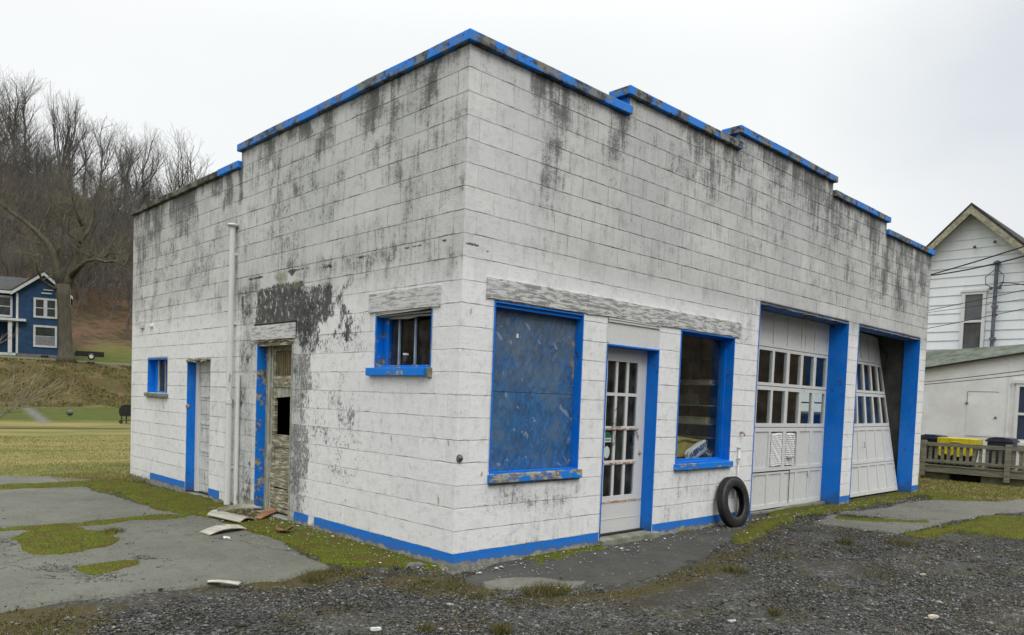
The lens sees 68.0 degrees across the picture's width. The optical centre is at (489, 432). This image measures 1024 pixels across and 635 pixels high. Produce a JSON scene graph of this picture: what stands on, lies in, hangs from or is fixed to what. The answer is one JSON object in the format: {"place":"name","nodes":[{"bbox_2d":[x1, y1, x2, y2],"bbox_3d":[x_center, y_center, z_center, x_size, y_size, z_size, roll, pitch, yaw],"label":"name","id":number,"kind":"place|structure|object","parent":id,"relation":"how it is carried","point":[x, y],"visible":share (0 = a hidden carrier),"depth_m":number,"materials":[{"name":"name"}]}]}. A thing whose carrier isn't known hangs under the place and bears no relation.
{"place":"outdoors","nodes":[
{"label":"outdoors","id":0,"kind":"place"},
{"bbox_2d":[0,476,89,484],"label":"pavement","id":1,"kind":"structure","parent":0,"point":[20,479],"depth_m":12.03,"materials":[{"name":"grey concrete"}]},
{"bbox_2d":[0,435,130,479],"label":"lawn grass","id":2,"kind":"structure","parent":0,"point":[69,440],"depth_m":17.23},
{"bbox_2d":[0,487,327,612],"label":"asphalt pavement","id":3,"kind":"structure","parent":0,"point":[193,555],"depth_m":6.96,"materials":[{"name":"asphalt"}]},
{"bbox_2d":[10,526,118,554],"bbox_3d":[-4.257,1.078,7.558,1.175,0.086,2.000,0,4,-43],"label":"moss","id":4,"kind":"object","parent":3,"relation":"on","point":[59,546],"visible":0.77,"depth_m":7.40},
{"bbox_2d":[0,537,170,584],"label":"rubble grit","id":5,"kind":"object","parent":3,"relation":"on","point":[64,568],"visible":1,"depth_m":6.26,"materials":[{"name":"gravel"}]},
{"bbox_2d":[0,514,202,530],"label":"moss","id":6,"kind":"object","parent":3,"relation":"on","point":[150,517],"visible":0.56,"depth_m":8.47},
{"bbox_2d":[200,524,246,535],"bbox_3d":[-2.865,1.045,8.208,0.227,0.054,0.495,4,3,38],"label":"loose board","id":7,"kind":"object","parent":3,"relation":"on","point":[209,531],"visible":1,"depth_m":8.17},
{"bbox_2d":[0,164,1023,634],"bbox_3d":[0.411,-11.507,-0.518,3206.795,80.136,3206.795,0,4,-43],"label":"ground","id":8,"kind":"structure","parent":0,"point":[94,328],"depth_m":6.68,"materials":[{"name":"gravel"}]},
{"bbox_2d":[0,163,18,235],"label":"bare tree","id":9,"kind":"object","parent":8,"relation":"on","point":[1,174],"visible":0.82,"depth_m":91.22,"materials":[{"name":"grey plant"}]},
{"bbox_2d":[0,142,21,206],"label":"bare tree","id":10,"kind":"object","parent":8,"relation":"on","point":[5,164],"visible":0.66,"depth_m":111.83,"materials":[{"name":"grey plant"}]},
{"bbox_2d":[0,92,21,145],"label":"bare tree","id":11,"kind":"object","parent":8,"relation":"on","point":[6,117],"visible":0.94,"depth_m":122.54,"materials":[{"name":"grey plant"}]},
{"bbox_2d":[0,239,22,276],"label":"bare tree","id":12,"kind":"object","parent":8,"relation":"on","point":[3,263],"visible":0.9,"depth_m":73.71,"materials":[{"name":"grey plant"}]},
{"bbox_2d":[0,98,33,182],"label":"bare tree","id":13,"kind":"object","parent":8,"relation":"on","point":[17,128],"visible":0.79,"depth_m":125.53,"materials":[{"name":"grey plant"}]},
{"bbox_2d":[2,242,31,276],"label":"bare tree","id":14,"kind":"object","parent":8,"relation":"on","point":[16,273],"visible":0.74,"depth_m":76.68,"materials":[{"name":"grey plant"}]},
{"bbox_2d":[0,71,42,145],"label":"bare tree","id":15,"kind":"object","parent":8,"relation":"on","point":[17,95],"visible":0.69,"depth_m":127.38,"materials":[{"name":"grey plant"}]},
{"bbox_2d":[0,67,48,181],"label":"bare tree","id":16,"kind":"object","parent":8,"relation":"on","point":[24,105],"visible":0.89,"depth_m":127.17,"materials":[{"name":"grey plant"}]},
{"bbox_2d":[1,133,51,215],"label":"bare tree","id":17,"kind":"object","parent":8,"relation":"on","point":[33,168],"visible":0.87,"depth_m":114.59,"materials":[{"name":"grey plant"}]},
{"bbox_2d":[0,125,57,210],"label":"bare tree","id":18,"kind":"object","parent":8,"relation":"on","point":[34,147],"visible":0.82,"depth_m":115.97,"materials":[{"name":"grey plant"}]},
{"bbox_2d":[0,271,72,357],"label":"blue house","id":19,"kind":"structure","parent":8,"relation":"on","point":[28,307],"depth_m":62.66,"materials":[{"name":"blue painted siding"},{"name":"white painted trim"},{"name":"grey roof shingle"}]},
{"bbox_2d":[0,295,12,316],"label":"window","id":20,"kind":"structure","parent":19,"relation":"in","point":[6,302],"depth_m":62.79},
{"bbox_2d":[33,297,56,318],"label":"window","id":21,"kind":"structure","parent":19,"relation":"in","point":[42,307],"depth_m":62.75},
{"bbox_2d":[33,325,56,347],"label":"window","id":22,"kind":"structure","parent":19,"relation":"in","point":[43,336],"depth_m":62.87,"materials":[{"name":"white wood"}]},
{"bbox_2d":[16,165,67,245],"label":"bare tree","id":23,"kind":"object","parent":8,"relation":"on","point":[44,188],"visible":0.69,"depth_m":99.94,"materials":[{"name":"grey plant"}]},
{"bbox_2d":[0,325,85,417],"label":"bare bush","id":24,"kind":"object","parent":8,"relation":"on","point":[17,404],"visible":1,"depth_m":26.31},
{"bbox_2d":[26,182,63,262],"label":"bare tree","id":25,"kind":"object","parent":8,"relation":"on","point":[44,208],"visible":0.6,"depth_m":92.70,"materials":[{"name":"grey plant"}]},
{"bbox_2d":[27,167,64,245],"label":"bare tree","id":26,"kind":"object","parent":8,"relation":"on","point":[42,190],"visible":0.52,"depth_m":100.06,"materials":[{"name":"grey plant"}]},
{"bbox_2d":[0,480,126,489],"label":"moss","id":27,"kind":"object","parent":8,"relation":"on","point":[19,486],"visible":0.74,"depth_m":11.37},
{"bbox_2d":[41,82,86,173],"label":"bare tree","id":28,"kind":"object","parent":8,"relation":"on","point":[68,123],"visible":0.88,"depth_m":134.34,"materials":[{"name":"grey plant"}]},
{"bbox_2d":[0,357,131,407],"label":"bank weeds","id":29,"kind":"object","parent":8,"relation":"on","point":[52,361],"visible":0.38,"depth_m":54.12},
{"bbox_2d":[39,145,95,231],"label":"bare tree","id":30,"kind":"object","parent":8,"relation":"on","point":[65,170],"visible":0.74,"depth_m":108.35,"materials":[{"name":"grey plant"}]},
{"bbox_2d":[0,152,139,362],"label":"old tree","id":31,"kind":"object","parent":8,"relation":"on","point":[62,288],"visible":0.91,"depth_m":58.25,"materials":[{"name":"grey plant"}]},
{"bbox_2d":[50,228,89,274],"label":"bare tree","id":32,"kind":"object","parent":8,"relation":"on","point":[66,259],"visible":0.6,"depth_m":81.86,"materials":[{"name":"grey plant"}]},
{"bbox_2d":[44,90,96,193],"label":"bare tree","id":33,"kind":"object","parent":8,"relation":"on","point":[78,140],"visible":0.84,"depth_m":134.41,"materials":[{"name":"grey plant"}]},
{"bbox_2d":[52,168,97,226],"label":"bare tree","id":34,"kind":"object","parent":8,"relation":"on","point":[72,193],"visible":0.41,"depth_m":96.54,"materials":[{"name":"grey plant"}]},
{"bbox_2d":[0,114,167,320],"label":"hillside undergrowth","id":35,"kind":"object","parent":8,"relation":"on","point":[134,202],"visible":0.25,"depth_m":99.20,"materials":[{"name":"plant"}]},
{"bbox_2d":[70,112,104,191],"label":"bare tree","id":36,"kind":"object","parent":8,"relation":"on","point":[85,153],"visible":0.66,"depth_m":139.74,"materials":[{"name":"grey plant"}]},
{"bbox_2d":[74,351,103,359],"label":"utility trailer","id":37,"kind":"object","parent":8,"relation":"on","point":[91,355],"visible":0.92,"depth_m":59.38,"materials":[{"name":"black metal"}]},
{"bbox_2d":[70,134,109,175],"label":"bare tree","id":38,"kind":"object","parent":8,"relation":"on","point":[88,157],"visible":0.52,"depth_m":142.64,"materials":[{"name":"grey plant"}]},
{"bbox_2d":[62,193,119,271],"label":"bare tree","id":39,"kind":"object","parent":8,"relation":"on","point":[102,224],"visible":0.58,"depth_m":94.55,"materials":[{"name":"grey plant"}]},
{"bbox_2d":[39,470,145,481],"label":"lawn grass","id":40,"kind":"structure","parent":8,"relation":"on","point":[99,475],"depth_m":12.74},
{"bbox_2d":[74,210,116,287],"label":"bare tree","id":41,"kind":"object","parent":8,"relation":"on","point":[101,237],"visible":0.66,"depth_m":91.75,"materials":[{"name":"grey plant"}]},
{"bbox_2d":[83,232,118,304],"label":"bare tree","id":42,"kind":"object","parent":8,"relation":"on","point":[95,269],"visible":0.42,"depth_m":86.23,"materials":[{"name":"brown plant"}]},
{"bbox_2d":[84,114,126,204],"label":"bare tree","id":43,"kind":"object","parent":8,"relation":"on","point":[104,150],"visible":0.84,"depth_m":140.76,"materials":[{"name":"grey plant"}]},
{"bbox_2d":[74,560,138,574],"bbox_3d":[-3.217,1.166,6.443,0.850,0.083,0.650,0,4,-43],"label":"moss","id":44,"kind":"object","parent":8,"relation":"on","point":[95,571],"visible":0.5,"depth_m":6.36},
{"bbox_2d":[89,177,132,259],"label":"bare tree","id":45,"kind":"object","parent":8,"relation":"on","point":[115,201],"visible":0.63,"depth_m":107.71,"materials":[{"name":"brown plant"}]},
{"bbox_2d":[90,181,131,240],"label":"bare tree","id":46,"kind":"object","parent":8,"relation":"on","point":[112,203],"visible":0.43,"depth_m":108.99,"materials":[{"name":"brown plant"}]},
{"bbox_2d":[94,205,133,289],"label":"bare tree","id":47,"kind":"object","parent":8,"relation":"on","point":[112,234],"visible":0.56,"depth_m":93.97,"materials":[{"name":"brown plant"}]},
{"bbox_2d":[90,130,146,207],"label":"bare tree","id":48,"kind":"object","parent":8,"relation":"on","point":[129,158],"visible":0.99,"depth_m":133.72,"materials":[{"name":"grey plant"}]},
{"bbox_2d":[119,404,130,423],"bbox_3d":[-14.551,-0.743,30.937,0.900,0.790,0.520,2,3,0],"label":"covered grill","id":49,"kind":"object","parent":8,"relation":"on","point":[124,410],"visible":0.52,"depth_m":30.69,"materials":[{"name":"black fabric"}]},
{"bbox_2d":[117,260,132,331],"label":"bare tree","id":50,"kind":"object","parent":8,"relation":"on","point":[129,315],"visible":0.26,"depth_m":81.17,"materials":[{"name":"brown plant"}]},
{"bbox_2d":[110,125,153,201],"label":"bare tree","id":51,"kind":"object","parent":8,"relation":"on","point":[126,144],"visible":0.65,"depth_m":144.39,"materials":[{"name":"grey plant"}]},
{"bbox_2d":[116,147,161,222],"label":"bare tree","id":52,"kind":"object","parent":8,"relation":"on","point":[135,176],"visible":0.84,"depth_m":138.85,"materials":[{"name":"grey plant"}]},
{"bbox_2d":[117,120,168,192],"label":"bare tree","id":53,"kind":"object","parent":8,"relation":"on","point":[146,148],"visible":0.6,"depth_m":152.08,"materials":[{"name":"grey plant"}]},
{"bbox_2d":[124,145,165,221],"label":"bare tree","id":54,"kind":"object","parent":8,"relation":"on","point":[141,170],"visible":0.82,"depth_m":139.26,"materials":[{"name":"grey plant"}]},
{"bbox_2d":[140,134,172,201],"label":"bare tree","id":55,"kind":"object","parent":8,"relation":"on","point":[158,156],"visible":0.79,"depth_m":146.73,"materials":[{"name":"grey plant"}]},
{"bbox_2d":[148,160,193,196],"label":"bare tree","id":56,"kind":"object","parent":8,"relation":"on","point":[168,173],"visible":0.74,"depth_m":141.34,"materials":[{"name":"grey plant"}]},
{"bbox_2d":[153,124,214,192],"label":"bare tree","id":57,"kind":"object","parent":8,"relation":"on","point":[182,165],"visible":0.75,"depth_m":143.13,"materials":[{"name":"grey plant"}]},
{"bbox_2d":[90,480,442,571],"bbox_3d":[-3.240,1.024,9.539,8.100,0.086,1.489,5,4,44],"label":"moss","id":58,"kind":"object","parent":8,"relation":"on","point":[197,504],"visible":0.65,"depth_m":8.34,"materials":[{"name":"plant"}]},
{"bbox_2d":[207,510,254,522],"bbox_3d":[-3.116,0.992,9.079,0.840,0.047,0.256,4,3,40],"label":"loose board","id":59,"kind":"object","parent":58,"relation":"on","point":[228,516],"visible":0.93,"depth_m":8.97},
{"bbox_2d":[217,503,262,511],"bbox_3d":[-3.075,0.932,9.450,0.055,0.085,0.711,4,3,36],"label":"loose board","id":60,"kind":"object","parent":59,"relation":"on","point":[239,506],"visible":1,"depth_m":9.42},
{"bbox_2d":[296,568,327,581],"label":"grass tuft","id":61,"kind":"object","parent":8,"relation":"on","point":[316,577],"visible":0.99,"depth_m":6.33,"materials":[{"name":"plant"}]},
{"bbox_2d":[415,619,441,632],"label":"grass tuft","id":62,"kind":"object","parent":8,"relation":"on","point":[426,628],"visible":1,"depth_m":5.05,"materials":[{"name":"plant"}]},
{"bbox_2d":[1,481,1002,606],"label":"edge grit","id":63,"kind":"object","parent":8,"relation":"on","point":[477,570],"visible":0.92,"depth_m":8.57,"materials":[{"name":"gravel"}]},
{"bbox_2d":[486,618,518,634],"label":"grass tuft","id":64,"kind":"object","parent":8,"relation":"on","point":[504,630],"visible":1,"depth_m":5.07,"materials":[{"name":"plant"}]},
{"bbox_2d":[0,501,1014,594],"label":"grit","id":65,"kind":"object","parent":8,"relation":"on","point":[284,544],"visible":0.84,"depth_m":7.96,"materials":[{"name":"gravel"}]},
{"bbox_2d":[2,478,1016,580],"bbox_3d":[0.569,1.113,10.077,18.373,0.020,7.112,2,3,-9],"label":"moss fringe","id":66,"kind":"object","parent":8,"relation":"on","point":[530,559],"visible":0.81,"depth_m":9.54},
{"bbox_2d":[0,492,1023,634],"bbox_3d":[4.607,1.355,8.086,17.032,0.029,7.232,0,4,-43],"label":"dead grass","id":67,"kind":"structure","parent":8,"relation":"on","point":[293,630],"depth_m":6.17,"materials":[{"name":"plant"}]},
{"bbox_2d":[1,479,1023,574],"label":"moss tufts","id":68,"kind":"object","parent":8,"relation":"on","point":[269,526],"visible":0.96,"depth_m":9.51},
{"bbox_2d":[130,28,935,573],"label":"garage building","id":69,"kind":"structure","parent":8,"relation":"on","point":[522,260],"depth_m":8.57,"materials":[{"name":"white paint"}]},
{"bbox_2d":[144,358,167,397],"bbox_3d":[-5.248,-0.870,12.090,0.180,0.613,0.950,0,4,-43],"label":"small window","id":70,"kind":"structure","parent":69,"relation":"in","point":[153,382],"depth_m":12.36,"materials":[{"name":"blue paint"}]},
{"bbox_2d":[199,361,209,493],"bbox_3d":[-4.062,-0.066,11.006,0.040,1.920,0.620,0,4,-43],"label":"boarded door","id":71,"kind":"structure","parent":69,"relation":"in","point":[205,366],"depth_m":11.10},
{"bbox_2d":[270,346,291,514],"bbox_3d":[-2.477,-0.027,9.269,0.051,2.050,0.680,0,4,-43],"label":"panel door","id":72,"kind":"structure","parent":69,"relation":"in","point":[282,354],"depth_m":9.36,"materials":[{"name":"brown wood"}]},
{"bbox_2d":[365,307,432,377],"bbox_3d":[-0.822,-0.853,7.364,0.210,0.649,1.020,0,4,-43],"label":"barred window","id":73,"kind":"structure","parent":69,"relation":"in","point":[384,365],"depth_m":7.50,"materials":[{"name":"blue paint"}]},
{"bbox_2d":[487,301,583,484],"bbox_3d":[0.462,-0.370,7.427,1.300,1.711,0.162,0,4,-43],"label":"boarded window","id":74,"kind":"structure","parent":69,"relation":"in","point":[539,350],"depth_m":7.48,"materials":[{"name":"blue paint"}]},
{"bbox_2d":[600,347,647,533],"bbox_3d":[1.415,0.088,8.614,0.929,2.068,0.210,0,4,-43],"label":"glazed door","id":75,"kind":"structure","parent":69,"relation":"in","point":[620,512],"depth_m":8.68,"materials":[{"name":"white paint"}]},
{"bbox_2d":[624,359,718,493],"bbox_3d":[2.574,0.057,10.699,0.378,2.184,1.480,0,4,-43],"label":"glass shelf rack","id":76,"kind":"object","parent":69,"relation":"on","point":[699,369],"visible":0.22,"depth_m":10.56,"materials":[{"name":"metal"}]},
{"bbox_2d":[679,393,707,404],"bbox_3d":[2.773,-0.456,10.461,0.278,0.148,0.368,0,4,-43],"label":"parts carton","id":77,"kind":"object","parent":76,"relation":"on","point":[694,399],"visible":0.69,"depth_m":10.33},
{"bbox_2d":[680,380,717,384],"bbox_3d":[2.840,-0.686,10.396,0.328,0.058,0.608,0,4,-43],"label":"shelf","id":78,"kind":"object","parent":76,"relation":"on","point":[698,381],"visible":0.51,"depth_m":10.19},
{"bbox_2d":[676,436,701,456],"bbox_3d":[2.549,0.177,9.959,0.670,0.280,0.200,0,4,-43],"label":"paper envelope","id":79,"kind":"object","parent":69,"relation":"on","point":[684,444],"visible":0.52,"depth_m":9.84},
{"bbox_2d":[684,440,708,457],"bbox_3d":[2.692,0.238,9.843,0.482,0.286,0.102,0,4,-43],"label":"sign","id":80,"kind":"object","parent":69,"relation":"on","point":[697,449],"visible":0.94,"depth_m":9.79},
{"bbox_2d":[673,329,734,470],"bbox_3d":[2.663,-0.391,9.528,1.315,1.678,0.240,0,4,-43],"label":"display window","id":81,"kind":"structure","parent":69,"relation":"in","point":[727,344],"depth_m":9.92,"materials":[{"name":"blue paint"}]},
{"bbox_2d":[751,310,829,510],"bbox_3d":[4.486,-0.319,11.551,2.910,2.925,0.087,0,4,-43],"label":"garage door","id":82,"kind":"structure","parent":69,"relation":"in","point":[782,450],"depth_m":11.70,"materials":[{"name":"white wood"}]},
{"bbox_2d":[850,332,897,496],"bbox_3d":[6.778,-0.363,13.931,2.909,2.964,0.595,0,4,-43],"label":"garage door","id":83,"kind":"structure","parent":69,"relation":"in","point":[870,444],"depth_m":14.14,"materials":[{"name":"white wood"}]},
{"bbox_2d":[519,582,561,597],"bbox_3d":[0.405,1.265,6.117,0.364,0.084,0.367,3,3,18],"label":"grass tuft","id":84,"kind":"object","parent":8,"relation":"on","point":[526,590],"visible":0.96,"depth_m":6.08,"materials":[{"name":"plant"}]},
{"bbox_2d":[530,579,575,595],"bbox_3d":[0.527,1.264,6.235,0.409,0.084,0.422,4,3,35],"label":"grass tuft","id":85,"kind":"object","parent":8,"relation":"on","point":[562,587],"visible":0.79,"depth_m":6.22,"materials":[{"name":"plant"}]},
{"bbox_2d":[523,526,711,564],"bbox_3d":[1.721,1.238,8.752,0.658,0.086,4.337,4,3,42],"label":"moss","id":86,"kind":"object","parent":8,"relation":"on","point":[567,552],"visible":0.21,"depth_m":7.66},
{"bbox_2d":[720,563,750,573],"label":"grass tuft","id":87,"kind":"object","parent":8,"relation":"on","point":[730,569],"visible":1,"depth_m":7.21,"materials":[{"name":"plant"}]},
{"bbox_2d":[767,491,923,516],"bbox_3d":[6.215,1.206,13.022,6.225,0.087,1.000,0,4,-43],"label":"moss","id":88,"kind":"object","parent":8,"relation":"on","point":[897,496],"visible":0.62,"depth_m":12.16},
{"bbox_2d":[835,516,928,522],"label":"moss","id":89,"kind":"object","parent":8,"relation":"on","point":[879,519],"visible":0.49,"depth_m":10.80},
{"bbox_2d":[813,514,951,533],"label":"driveway slab","id":90,"kind":"structure","parent":8,"relation":"on","point":[880,526],"depth_m":10.46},
{"bbox_2d":[881,536,921,547],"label":"grass tuft","id":91,"kind":"object","parent":8,"relation":"on","point":[903,542],"visible":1,"depth_m":9.02,"materials":[{"name":"plant"}]},
{"bbox_2d":[840,499,1023,520],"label":"driveway slab","id":92,"kind":"structure","parent":8,"relation":"on","point":[957,510],"depth_m":12.32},
{"bbox_2d":[924,492,977,500],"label":"moss","id":93,"kind":"object","parent":8,"relation":"on","point":[946,497],"visible":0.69,"depth_m":13.99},
{"bbox_2d":[903,515,1023,538],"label":"moss","id":94,"kind":"object","parent":8,"relation":"on","point":[974,528],"visible":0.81,"depth_m":10.31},
{"bbox_2d":[919,202,1023,466],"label":"white house","id":95,"kind":"structure","parent":8,"relation":"on","point":[983,408],"depth_m":19.71,"materials":[{"name":"wood"}]},
{"bbox_2d":[959,288,988,348],"bbox_3d":[12.950,-2.973,20.324,0.110,1.700,0.650,0,4,-43],"label":"window","id":96,"kind":"structure","parent":95,"relation":"in","point":[972,332],"depth_m":20.32,"materials":[{"name":"white paint"}]},
{"bbox_2d":[931,246,1023,274],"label":"utility wire","id":97,"kind":"object","parent":95,"relation":"attached to","point":[979,260],"visible":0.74,"depth_m":17.48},
{"bbox_2d":[931,255,1023,275],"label":"utility wire","id":98,"kind":"object","parent":95,"relation":"attached to","point":[978,267],"visible":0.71,"depth_m":17.59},
{"bbox_2d":[1013,380,1023,445],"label":"window","id":99,"kind":"structure","parent":95,"relation":"in","point":[1018,427],"depth_m":18.14,"materials":[{"name":"white paint"}]},
{"bbox_2d":[919,440,1023,486],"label":"wooden deck","id":100,"kind":"structure","parent":8,"relation":"on","point":[981,472],"depth_m":17.23,"materials":[{"name":"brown wood"}]},
{"bbox_2d":[919,434,947,463],"bbox_3d":[10.798,0.402,18.478,0.597,0.721,0.570,0,4,-43],"label":"rubbish bin","id":101,"kind":"object","parent":100,"relation":"on","point":[931,437],"visible":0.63,"depth_m":18.30,"materials":[{"name":"black plastic"}]},
{"bbox_2d":[937,437,982,466],"bbox_3d":[11.141,0.468,17.982,0.622,0.658,0.800,0,4,-43],"label":"rubbish bin","id":102,"kind":"object","parent":100,"relation":"on","point":[960,440],"visible":0.42,"depth_m":17.80,"materials":[{"name":"yellow plastic"}]},
{"bbox_2d":[985,437,1019,469],"bbox_3d":[11.742,0.474,17.392,0.597,0.741,0.550,0,4,-43],"label":"rubbish bin","id":103,"kind":"object","parent":100,"relation":"on","point":[999,441],"visible":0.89,"depth_m":17.26,"materials":[{"name":"grey plastic"}]},
{"bbox_2d":[0,0,1023,411],"label":"sky","id":104,"kind":"structure","parent":0,"point":[916,107],"materials":[{"name":"white"}]},
{"bbox_2d":[1,494,1023,634],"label":"gravel","id":105,"kind":"structure","parent":0,"point":[933,626],"depth_m":5.94,"materials":[{"name":"gravel"}]},
{"bbox_2d":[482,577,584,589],"bbox_3d":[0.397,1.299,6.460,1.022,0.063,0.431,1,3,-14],"label":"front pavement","id":106,"kind":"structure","parent":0,"point":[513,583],"depth_m":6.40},
{"bbox_2d":[464,515,760,591],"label":"front pavement","id":107,"kind":"structure","parent":0,"point":[621,566],"depth_m":7.33,"materials":[{"name":"asphalt"}]},
{"bbox_2d":[198,494,944,587],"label":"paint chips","id":108,"kind":"object","parent":107,"relation":"on","point":[545,556],"visible":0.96,"depth_m":8.01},
{"bbox_2d":[716,476,749,526],"bbox_3d":[3.169,0.904,9.848,0.663,0.666,0.200,0,4,-43],"label":"tyre","id":109,"kind":"object","parent":107,"relation":"on","point":[738,486],"visible":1,"depth_m":9.76,"materials":[{"name":"black rubber"}]},
{"bbox_2d":[732,516,794,543],"bbox_3d":[3.453,1.253,9.796,0.652,0.085,2.678,4,3,34],"label":"moss","id":110,"kind":"object","parent":107,"relation":"on","point":[741,539],"visible":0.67,"depth_m":9.67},
{"bbox_2d":[678,416,716,423],"bbox_3d":[2.845,-0.170,10.386,0.278,0.088,0.448,0,4,-43],"label":"shelf","id":111,"kind":"object","parent":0,"point":[695,419],"visible":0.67,"depth_m":10.26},
{"bbox_2d":[918,478,1023,501],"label":"lawn grass","id":112,"kind":"structure","parent":0,"point":[937,485],"depth_m":15.64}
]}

